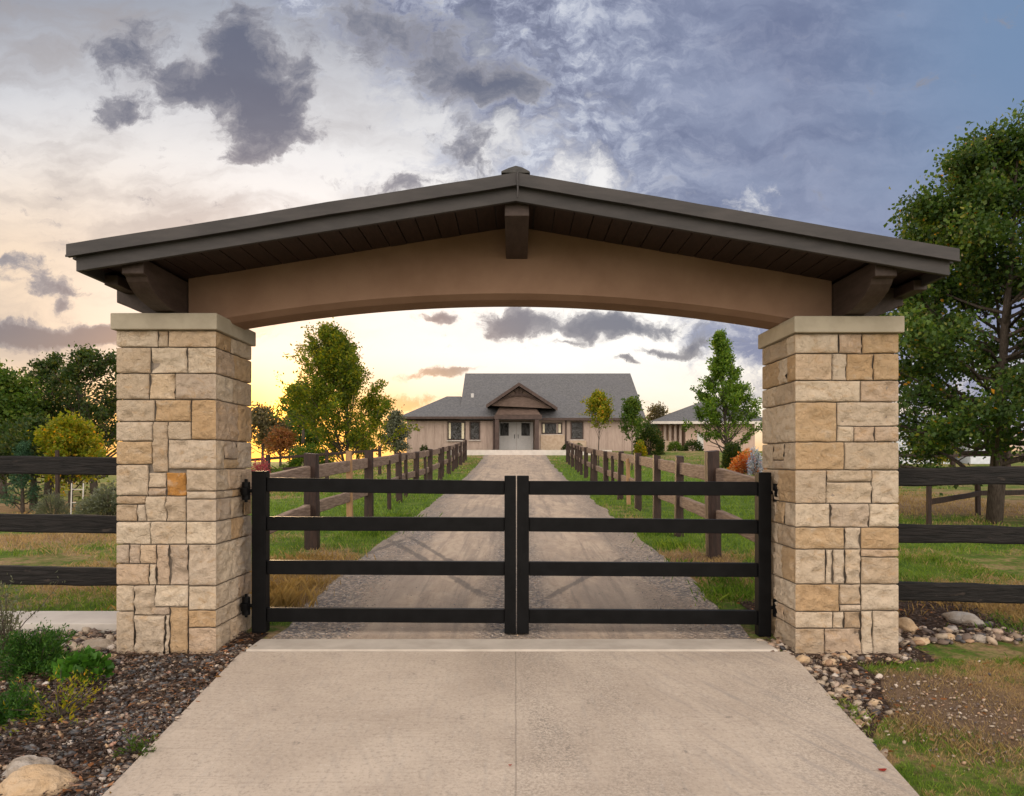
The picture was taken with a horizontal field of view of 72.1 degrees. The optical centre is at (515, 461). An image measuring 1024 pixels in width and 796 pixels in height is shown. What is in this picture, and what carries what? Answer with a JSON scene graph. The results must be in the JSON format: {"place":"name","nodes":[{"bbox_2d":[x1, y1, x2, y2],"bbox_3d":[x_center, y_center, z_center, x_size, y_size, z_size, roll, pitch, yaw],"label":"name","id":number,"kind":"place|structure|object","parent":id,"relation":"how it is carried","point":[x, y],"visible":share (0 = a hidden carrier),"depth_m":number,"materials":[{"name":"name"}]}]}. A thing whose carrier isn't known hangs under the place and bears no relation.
{"place":"outdoors","nodes":[
{"label":"outdoors","id":0,"kind":"place"},
{"bbox_2d":[0,611,118,632],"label":"concrete path","id":1,"kind":"structure","parent":0,"point":[97,620],"depth_m":6.12,"materials":[{"name":"grey concrete"}]},
{"bbox_2d":[271,455,750,638],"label":"driveway","id":2,"kind":"structure","parent":0,"point":[606,592],"depth_m":7.70,"materials":[{"name":"grey gravel"}]},
{"bbox_2d":[0,451,1023,795],"bbox_3d":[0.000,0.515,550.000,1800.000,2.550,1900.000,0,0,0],"label":"ground","id":3,"kind":"structure","parent":0,"point":[1010,563],"depth_m":8.06,"materials":[{"name":"green plant"}]},
{"bbox_2d":[0,439,46,513],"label":"conifer","id":4,"kind":"object","parent":3,"relation":"on","point":[21,480],"visible":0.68,"depth_m":16.95,"materials":[{"name":"green plant"}]},
{"bbox_2d":[0,358,58,497],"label":"woodland tree","id":5,"kind":"object","parent":3,"relation":"on","point":[14,399],"visible":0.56,"depth_m":22.63,"materials":[{"name":"green plant"}]},
{"bbox_2d":[30,489,73,513],"bbox_3d":[-9.876,0.925,15.010,0.888,0.732,0.850,0,0,0],"label":"shrub","id":6,"kind":"object","parent":3,"relation":"on","point":[55,503],"visible":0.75,"depth_m":14.92,"materials":[{"name":"green plant"}]},
{"bbox_2d":[0,411,111,508],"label":"spreading tree","id":7,"kind":"object","parent":3,"relation":"on","point":[11,434],"visible":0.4,"depth_m":17.81,"materials":[{"name":"green plant"}]},
{"bbox_2d":[55,450,59,507],"bbox_3d":[-10.756,0.584,16.499,0.106,1.701,0.102,0,0,23],"label":"wooden stake","id":8,"kind":"object","parent":3,"relation":"on","point":[57,482],"visible":0.41,"depth_m":16.46,"materials":[{"name":"wood"}]},
{"bbox_2d":[0,456,122,585],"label":"paddock fence","id":9,"kind":"object","parent":3,"relation":"on","point":[64,523],"visible":0.81,"depth_m":5.82,"materials":[{"name":"black wood"}]},
{"bbox_2d":[17,351,107,494],"bbox_3d":[-16.808,-1.331,24.970,4.011,5.491,3.419,0,0,0],"label":"woodland tree","id":10,"kind":"object","parent":3,"relation":"on","point":[47,367],"visible":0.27,"depth_m":24.61,"materials":[{"name":"green plant"}]},
{"bbox_2d":[27,409,112,506],"bbox_3d":[-11.098,0.066,17.552,1.835,2.820,1.912,0,0,-34],"label":"autumn tree","id":11,"kind":"object","parent":3,"relation":"on","point":[63,435],"visible":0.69,"depth_m":17.27,"materials":[{"name":"yellow plant"}]},
{"bbox_2d":[70,483,83,513],"bbox_3d":[-8.607,0.875,13.800,0.269,0.900,0.022,0,0,0],"label":"garden trellis","id":12,"kind":"object","parent":3,"relation":"on","point":[71,496],"visible":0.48,"depth_m":13.79,"materials":[{"name":"wood"}]},
{"bbox_2d":[37,341,122,494],"bbox_3d":[-14.392,-1.339,24.169,3.603,5.571,3.615,0,0,-41],"label":"woodland tree","id":13,"kind":"object","parent":3,"relation":"on","point":[92,363],"visible":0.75,"depth_m":23.59,"materials":[{"name":"green plant"}]},
{"bbox_2d":[72,478,122,515],"bbox_3d":[-7.819,0.776,13.537,1.248,0.974,1.164,0,0,0],"label":"shrub","id":14,"kind":"object","parent":3,"relation":"on","point":[95,503],"visible":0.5,"depth_m":13.28,"materials":[{"name":"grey plant"}]},
{"bbox_2d":[94,424,117,445],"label":"background tree","id":15,"kind":"object","parent":3,"relation":"on","point":[107,436],"visible":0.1,"depth_m":142.17,"materials":[{"name":"green plant"}]},
{"bbox_2d":[0,628,267,795],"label":"mulch bed","id":16,"kind":"object","parent":3,"relation":"on","point":[258,638],"visible":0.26,"depth_m":4.29,"materials":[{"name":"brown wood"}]},
{"bbox_2d":[0,675,47,726],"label":"juniper","id":17,"kind":"object","parent":16,"relation":"on","point":[11,699],"visible":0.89,"depth_m":4.23,"materials":[{"name":"green plant"}]},
{"bbox_2d":[0,755,54,779],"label":"boulder","id":18,"kind":"object","parent":16,"relation":"on","point":[15,764],"visible":0.31,"depth_m":3.52,"materials":[{"name":"beige stone"}]},
{"bbox_2d":[0,571,69,648],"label":"weeping shrub","id":19,"kind":"object","parent":16,"relation":"on","point":[5,622],"visible":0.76,"depth_m":5.47,"materials":[{"name":"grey plant"}]},
{"bbox_2d":[0,764,79,795],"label":"boulder","id":20,"kind":"object","parent":16,"relation":"on","point":[34,780],"visible":0.88,"depth_m":3.34,"materials":[{"name":"stone"}]},
{"bbox_2d":[0,617,84,686],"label":"juniper","id":21,"kind":"object","parent":16,"relation":"on","point":[38,653],"visible":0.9,"depth_m":4.90,"materials":[{"name":"green plant"}]},
{"bbox_2d":[0,663,106,737],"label":"weed","id":22,"kind":"object","parent":16,"relation":"on","point":[65,709],"visible":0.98,"depth_m":4.20,"materials":[{"name":"green plant"}]},
{"bbox_2d":[2,627,116,651],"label":"gravel","id":23,"kind":"structure","parent":16,"relation":"on","point":[85,630],"depth_m":5.72,"materials":[{"name":"grey gravel"}]},
{"bbox_2d":[50,645,116,683],"bbox_3d":[-2.927,1.383,4.772,0.394,0.260,0.376,0,0,-20],"label":"leafy plant","id":24,"kind":"object","parent":16,"relation":"on","point":[89,657],"visible":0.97,"depth_m":4.72,"materials":[{"name":"green plant"}]},
{"bbox_2d":[83,639,116,650],"bbox_3d":[-3.284,1.460,5.551,0.266,0.119,0.187,0,0,-23],"label":"rock","id":25,"kind":"object","parent":16,"relation":"on","point":[103,644],"visible":0.63,"depth_m":5.51,"materials":[{"name":"beige stone"}]},
{"bbox_2d":[113,727,157,757],"bbox_3d":[-2.024,1.500,3.723,0.212,0.150,0.238,0,0,-43],"label":"weed","id":26,"kind":"object","parent":16,"relation":"on","point":[141,745],"visible":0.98,"depth_m":3.73,"materials":[{"name":"green plant"}]},
{"bbox_2d":[58,626,277,794],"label":"fallen leaves","id":27,"kind":"object","parent":16,"relation":"on","point":[92,763],"visible":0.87,"depth_m":4.19,"materials":[{"name":"brown plant"}]},
{"bbox_2d":[251,455,271,492],"bbox_3d":[-7.994,0.410,22.004,0.805,1.258,0.811,0,0,0],"label":"shrub","id":28,"kind":"object","parent":3,"relation":"on","point":[259,466],"visible":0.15,"depth_m":21.94,"materials":[{"name":"pink plant"}]},
{"bbox_2d":[248,401,291,463],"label":"background tree","id":29,"kind":"object","parent":3,"relation":"on","point":[263,420],"visible":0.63,"depth_m":61.32,"materials":[{"name":"green plant"}]},
{"bbox_2d":[270,466,283,472],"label":"shrub","id":30,"kind":"object","parent":3,"relation":"on","point":[276,470],"visible":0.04,"depth_m":23.97,"materials":[{"name":"green plant"}]},
{"bbox_2d":[260,424,298,465],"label":"background tree","id":31,"kind":"object","parent":3,"relation":"on","point":[282,441],"visible":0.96,"depth_m":57.56,"materials":[{"name":"orange plant"}]},
{"bbox_2d":[270,376,320,442],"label":"background tree","id":32,"kind":"object","parent":3,"relation":"on","point":[284,409],"visible":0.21,"depth_m":53.62,"materials":[{"name":"green plant"}]},
{"bbox_2d":[281,414,330,465],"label":"background tree","id":33,"kind":"object","parent":3,"relation":"on","point":[308,439],"visible":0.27,"depth_m":64.98,"materials":[{"name":"green plant"}]},
{"bbox_2d":[280,442,334,467],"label":"shrub","id":34,"kind":"object","parent":3,"relation":"on","point":[296,462],"visible":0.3,"depth_m":43.63,"materials":[{"name":"green plant"}]},
{"bbox_2d":[251,447,381,477],"bbox_3d":[-10.653,0.373,28.493,9.846,2.024,3.157,0,0,0],"label":"field fence","id":35,"kind":"object","parent":3,"relation":"on","point":[326,454],"visible":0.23,"depth_m":28.31,"materials":[{"name":"brown wood"}]},
{"bbox_2d":[274,317,422,461],"bbox_3d":[-8.979,-3.288,36.397,6.566,8.212,6.570,0,0,26],"label":"maple tree","id":36,"kind":"object","parent":3,"relation":"on","point":[333,364],"visible":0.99,"depth_m":35.26,"materials":[{"name":"green plant"}]},
{"bbox_2d":[250,440,466,549],"bbox_3d":[-2.908,0.146,24.225,0.315,2.817,33.782,0,0,0],"label":"split rail fence","id":37,"kind":"object","parent":3,"relation":"on","point":[314,503],"visible":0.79,"depth_m":13.01,"materials":[{"name":"brown wood"}]},
{"bbox_2d":[341,430,375,457],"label":"background tree","id":38,"kind":"object","parent":3,"relation":"on","point":[350,447],"visible":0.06,"depth_m":89.03,"materials":[{"name":"green plant"}]},
{"bbox_2d":[376,404,413,453],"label":"arborvitae","id":39,"kind":"object","parent":3,"relation":"on","point":[395,420],"visible":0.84,"depth_m":45.60,"materials":[{"name":"green plant"}]},
{"bbox_2d":[419,444,427,450],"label":"shrub","id":40,"kind":"object","parent":3,"relation":"on","point":[423,448],"visible":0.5,"depth_m":48.30,"materials":[{"name":"green plant"}]},
{"bbox_2d":[102,652,918,795],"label":"concrete apron","id":41,"kind":"object","parent":3,"relation":"on","point":[542,723],"visible":1,"depth_m":4.00,"materials":[{"name":"beige concrete"}]},
{"bbox_2d":[246,639,777,651],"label":"concrete sill","id":42,"kind":"structure","parent":3,"relation":"on","point":[504,645],"depth_m":5.52,"materials":[{"name":"grey concrete"}]},
{"bbox_2d":[65,166,960,653],"bbox_3d":[-0.033,-0.108,5.784,6.166,3.850,1.948,0,0,0],"label":"entrance gateway","id":43,"kind":"object","parent":3,"relation":"on","point":[813,300],"visible":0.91,"depth_m":5.43,"materials":[{"name":"stone"}]},
{"bbox_2d":[240,471,515,633],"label":"metal gate","id":44,"kind":"structure","parent":43,"relation":"attached to","point":[264,566],"depth_m":5.88,"materials":[{"name":"black metal"}]},
{"bbox_2d":[517,472,779,636],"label":"metal gate","id":45,"kind":"structure","parent":43,"relation":"attached to","point":[759,568],"depth_m":5.88,"materials":[{"name":"black metal"}]},
{"bbox_2d":[403,373,645,451],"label":"house","id":46,"kind":"structure","parent":3,"relation":"on","point":[513,411],"depth_m":50.00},
{"bbox_2d":[447,421,464,440],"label":"window","id":47,"kind":"structure","parent":46,"relation":"in","point":[455,429],"depth_m":49.86,"materials":[{"name":"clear glass"}]},
{"bbox_2d":[469,421,480,440],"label":"window","id":48,"kind":"structure","parent":46,"relation":"in","point":[474,425],"depth_m":49.86,"materials":[{"name":"grey glass"}]},
{"bbox_2d":[499,422,515,449],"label":"door","id":49,"kind":"structure","parent":46,"relation":"in","point":[507,430],"depth_m":51.04,"materials":[{"name":"grey wood"}]},
{"bbox_2d":[517,422,532,449],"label":"door","id":50,"kind":"structure","parent":46,"relation":"in","point":[524,429],"depth_m":51.04,"materials":[{"name":"grey wood"}]},
{"bbox_2d":[541,423,562,434],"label":"window","id":51,"kind":"structure","parent":46,"relation":"in","point":[546,428],"depth_m":49.97,"materials":[{"name":"grey glass"}]},
{"bbox_2d":[570,422,583,439],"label":"window","id":52,"kind":"structure","parent":46,"relation":"in","point":[576,427],"depth_m":49.94,"materials":[{"name":"grey glass"}]},
{"bbox_2d":[458,450,611,454],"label":"forecourt","id":53,"kind":"structure","parent":3,"relation":"on","point":[516,452],"depth_m":45.40,"materials":[{"name":"concrete"}]},
{"bbox_2d":[101,549,1023,622],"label":"tall grass","id":54,"kind":"structure","parent":3,"relation":"on","point":[283,596],"depth_m":6.92,"materials":[{"name":"plant"}]},
{"bbox_2d":[102,511,1023,663],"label":"tall grass","id":55,"kind":"structure","parent":3,"relation":"on","point":[722,589],"depth_m":7.69,"materials":[{"name":"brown plant"}]},
{"bbox_2d":[579,389,615,465],"bbox_3d":[3.797,-1.407,32.877,1.854,4.123,1.537,0,0,0],"label":"ornamental tree","id":56,"kind":"object","parent":3,"relation":"on","point":[598,406],"visible":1,"depth_m":32.83,"materials":[{"name":"green plant"}]},
{"bbox_2d":[618,394,647,469],"bbox_3d":[5.592,-1.241,33.001,1.582,3.790,1.479,0,0,5],"label":"ornamental tree","id":57,"kind":"object","parent":3,"relation":"on","point":[631,407],"visible":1,"depth_m":32.83,"materials":[{"name":"green plant"}]},
{"bbox_2d":[633,439,647,455],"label":"shrub","id":58,"kind":"object","parent":3,"relation":"on","point":[640,447],"visible":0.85,"depth_m":44.37,"materials":[{"name":"yellow plant"}]},
{"bbox_2d":[633,419,664,454],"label":"shrub","id":59,"kind":"object","parent":3,"relation":"on","point":[649,433],"visible":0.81,"depth_m":45.63,"materials":[{"name":"green plant"}]},
{"bbox_2d":[645,401,669,430],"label":"tree","id":60,"kind":"object","parent":3,"relation":"on","point":[657,412],"visible":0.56,"depth_m":57.60,"materials":[{"name":"green plant"}]},
{"bbox_2d":[566,441,754,559],"bbox_3d":[2.746,0.219,23.016,0.271,2.722,32.168,0,0,0],"label":"split rail fence","id":61,"kind":"object","parent":3,"relation":"on","point":[711,470],"visible":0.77,"depth_m":11.43,"materials":[{"name":"brown wood"}]},
{"bbox_2d":[666,441,683,450],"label":"shrub","id":62,"kind":"object","parent":3,"relation":"on","point":[674,445],"visible":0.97,"depth_m":49.80,"materials":[{"name":"green plant"}]},
{"bbox_2d":[682,439,703,450],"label":"shrub","id":63,"kind":"object","parent":3,"relation":"on","point":[695,444],"visible":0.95,"depth_m":49.80,"materials":[{"name":"green plant"}]},
{"bbox_2d":[646,402,761,450],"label":"outbuilding","id":64,"kind":"structure","parent":3,"relation":"on","point":[670,424],"depth_m":54.00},
{"bbox_2d":[697,433,702,445],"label":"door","id":65,"kind":"structure","parent":64,"relation":"in","point":[698,438],"depth_m":53.95,"materials":[{"name":"white"}]},
{"bbox_2d":[681,328,761,453],"bbox_3d":[10.968,-3.159,35.830,4.158,7.330,4.661,0,0,-42],"label":"young pear tree","id":66,"kind":"object","parent":3,"relation":"on","point":[720,366],"visible":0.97,"depth_m":35.62,"materials":[{"name":"green plant"}]},
{"bbox_2d":[720,440,741,467],"bbox_3d":[10.572,-0.344,34.519,1.247,1.473,1.131,0,0,0],"label":"shrub","id":67,"kind":"object","parent":3,"relation":"on","point":[731,449],"visible":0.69,"depth_m":34.34,"materials":[{"name":"green plant"}]},
{"bbox_2d":[727,448,763,473],"bbox_3d":[9.857,-0.005,29.958,1.752,1.218,1.237,0,0,0],"label":"flowering shrub","id":68,"kind":"object","parent":3,"relation":"on","point":[738,461],"visible":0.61,"depth_m":29.84,"materials":[{"name":"orange plant"}]},
{"bbox_2d":[746,446,763,475],"bbox_3d":[9.919,-0.020,28.978,0.789,1.330,0.812,0,0,0],"label":"flowering shrub","id":69,"kind":"object","parent":3,"relation":"on","point":[757,464],"visible":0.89,"depth_m":28.93,"materials":[{"name":"grey plant"}]},
{"bbox_2d":[786,644,935,738],"bbox_3d":[2.556,1.509,4.825,1.246,0.094,1.850,0,0,0],"label":"stone bed","id":70,"kind":"object","parent":3,"relation":"on","point":[920,659],"visible":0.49,"depth_m":5.11,"materials":[{"name":"gravel"},{"name":"pebbles"}]},
{"bbox_2d":[795,655,809,663],"bbox_3d":[2.134,1.478,5.219,0.110,0.098,0.107,0,0,0],"label":"rock","id":71,"kind":"object","parent":70,"relation":"on","point":[801,658],"visible":0.73,"depth_m":5.18,"materials":[{"name":"stone"}]},
{"bbox_2d":[822,659,837,666],"bbox_3d":[2.311,1.484,5.171,0.110,0.074,0.094,0,0,21],"label":"rock","id":72,"kind":"object","parent":70,"relation":"on","point":[834,662],"visible":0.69,"depth_m":5.14,"materials":[{"name":"stone"}]},
{"bbox_2d":[839,684,851,691],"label":"rock","id":73,"kind":"object","parent":70,"relation":"on","point":[843,686],"visible":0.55,"depth_m":4.64,"materials":[{"name":"stone"}]},
{"bbox_2d":[840,653,850,659],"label":"rock","id":74,"kind":"object","parent":70,"relation":"on","point":[847,656],"visible":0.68,"depth_m":5.28,"materials":[{"name":"stone"}]},
{"bbox_2d":[869,698,882,706],"bbox_3d":[2.260,1.523,4.421,0.075,0.059,0.072,0,0,-31],"label":"rock","id":75,"kind":"object","parent":70,"relation":"on","point":[874,703],"visible":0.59,"depth_m":4.40,"materials":[{"name":"stone"}]},
{"bbox_2d":[898,636,903,643],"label":"rock","id":76,"kind":"object","parent":70,"relation":"on","point":[900,639],"visible":0.22,"depth_m":5.68,"materials":[{"name":"beige stone"}]},
{"bbox_2d":[737,601,1023,638],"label":"mulch strip","id":77,"kind":"object","parent":3,"relation":"on","point":[917,618],"visible":0.16,"depth_m":6.49,"materials":[{"name":"brown wood"}]},
{"bbox_2d":[898,617,917,633],"bbox_3d":[3.344,1.418,6.017,0.154,0.166,0.223,0,0,21],"label":"rock","id":78,"kind":"object","parent":77,"relation":"on","point":[908,624],"visible":0.69,"depth_m":5.96,"materials":[{"name":"stone"}]},
{"bbox_2d":[947,625,958,632],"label":"rock","id":79,"kind":"object","parent":77,"relation":"on","point":[953,628],"visible":0.57,"depth_m":5.96,"materials":[{"name":"grey stone"}]},
{"bbox_2d":[941,611,985,626],"bbox_3d":[3.980,1.405,6.246,0.206,0.139,0.376,0,0,-42],"label":"rock","id":80,"kind":"object","parent":77,"relation":"on","point":[959,617],"visible":0.77,"depth_m":6.18,"materials":[{"name":"grey stone"}]},
{"bbox_2d":[737,602,1023,767],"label":"fallen leaves","id":81,"kind":"object","parent":3,"relation":"on","point":[931,739],"visible":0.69,"depth_m":4.47,"materials":[{"name":"brown plant"}]},
{"bbox_2d":[740,598,1023,723],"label":"mulch chips","id":82,"kind":"object","parent":3,"relation":"on","point":[878,680],"visible":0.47,"depth_m":5.42,"materials":[{"name":"brown wood"}]},
{"bbox_2d":[902,440,959,466],"bbox_3d":[15.360,-0.122,25.843,2.269,2.205,2.110,0,0,0],"label":"round topped tree","id":83,"kind":"object","parent":3,"relation":"on","point":[931,457],"visible":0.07,"depth_m":25.90,"materials":[{"name":"green plant"}]},
{"bbox_2d":[895,414,989,463],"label":"shed","id":84,"kind":"structure","parent":3,"relation":"on","point":[976,460],"depth_m":38.00,"materials":[{"name":"white stone"}]},
{"bbox_2d":[866,660,1023,775],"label":"gravel","id":85,"kind":"structure","parent":3,"relation":"on","point":[948,714],"depth_m":4.28,"materials":[{"name":"beige gravel"}]},
{"bbox_2d":[879,98,1023,523],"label":"shade tree","id":86,"kind":"object","parent":3,"relation":"on","point":[969,221],"visible":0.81,"depth_m":12.53,"materials":[{"name":"green plant"}]},
{"bbox_2d":[895,466,1023,603],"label":"paddock fence","id":87,"kind":"object","parent":3,"relation":"on","point":[957,591],"visible":0.79,"depth_m":5.82,"materials":[{"name":"black wood"}]},
{"bbox_2d":[898,622,1023,645],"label":"gravel","id":88,"kind":"structure","parent":3,"relation":"on","point":[993,638],"depth_m":5.75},
{"bbox_2d":[912,637,929,644],"bbox_3d":[3.277,1.457,5.697,0.181,0.068,0.107,0,0,-29],"label":"rock","id":89,"kind":"object","parent":88,"relation":"on","point":[926,640],"visible":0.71,"depth_m":5.67,"materials":[{"name":"stone"}]},
{"bbox_2d":[947,633,954,640],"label":"rock","id":90,"kind":"object","parent":88,"relation":"on","point":[951,635],"visible":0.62,"depth_m":5.76,"materials":[{"name":"stone"}]},
{"bbox_2d":[972,634,987,642],"bbox_3d":[3.799,1.454,5.748,0.110,0.084,0.115,0,0,-11],"label":"rock","id":91,"kind":"object","parent":88,"relation":"on","point":[980,638],"visible":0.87,"depth_m":5.72,"materials":[{"name":"grey stone"}]},
{"bbox_2d":[898,451,1023,467],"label":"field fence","id":92,"kind":"object","parent":3,"relation":"on","point":[1009,456],"visible":0.13,"depth_m":24.52,"materials":[{"name":"brown wood"}]},
{"bbox_2d":[926,485,1023,524],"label":"field fence","id":93,"kind":"object","parent":3,"relation":"on","point":[977,493],"visible":0.46,"depth_m":13.62,"materials":[{"name":"brown wood"}]},
{"bbox_2d":[0,0,1023,461],"label":"sky","id":94,"kind":"structure","parent":0,"point":[118,117],"materials":[{"name":"blue"}]},
{"bbox_2d":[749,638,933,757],"bbox_3d":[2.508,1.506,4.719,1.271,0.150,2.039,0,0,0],"label":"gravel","id":95,"kind":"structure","parent":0,"point":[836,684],"depth_m":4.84,"materials":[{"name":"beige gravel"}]}
]}

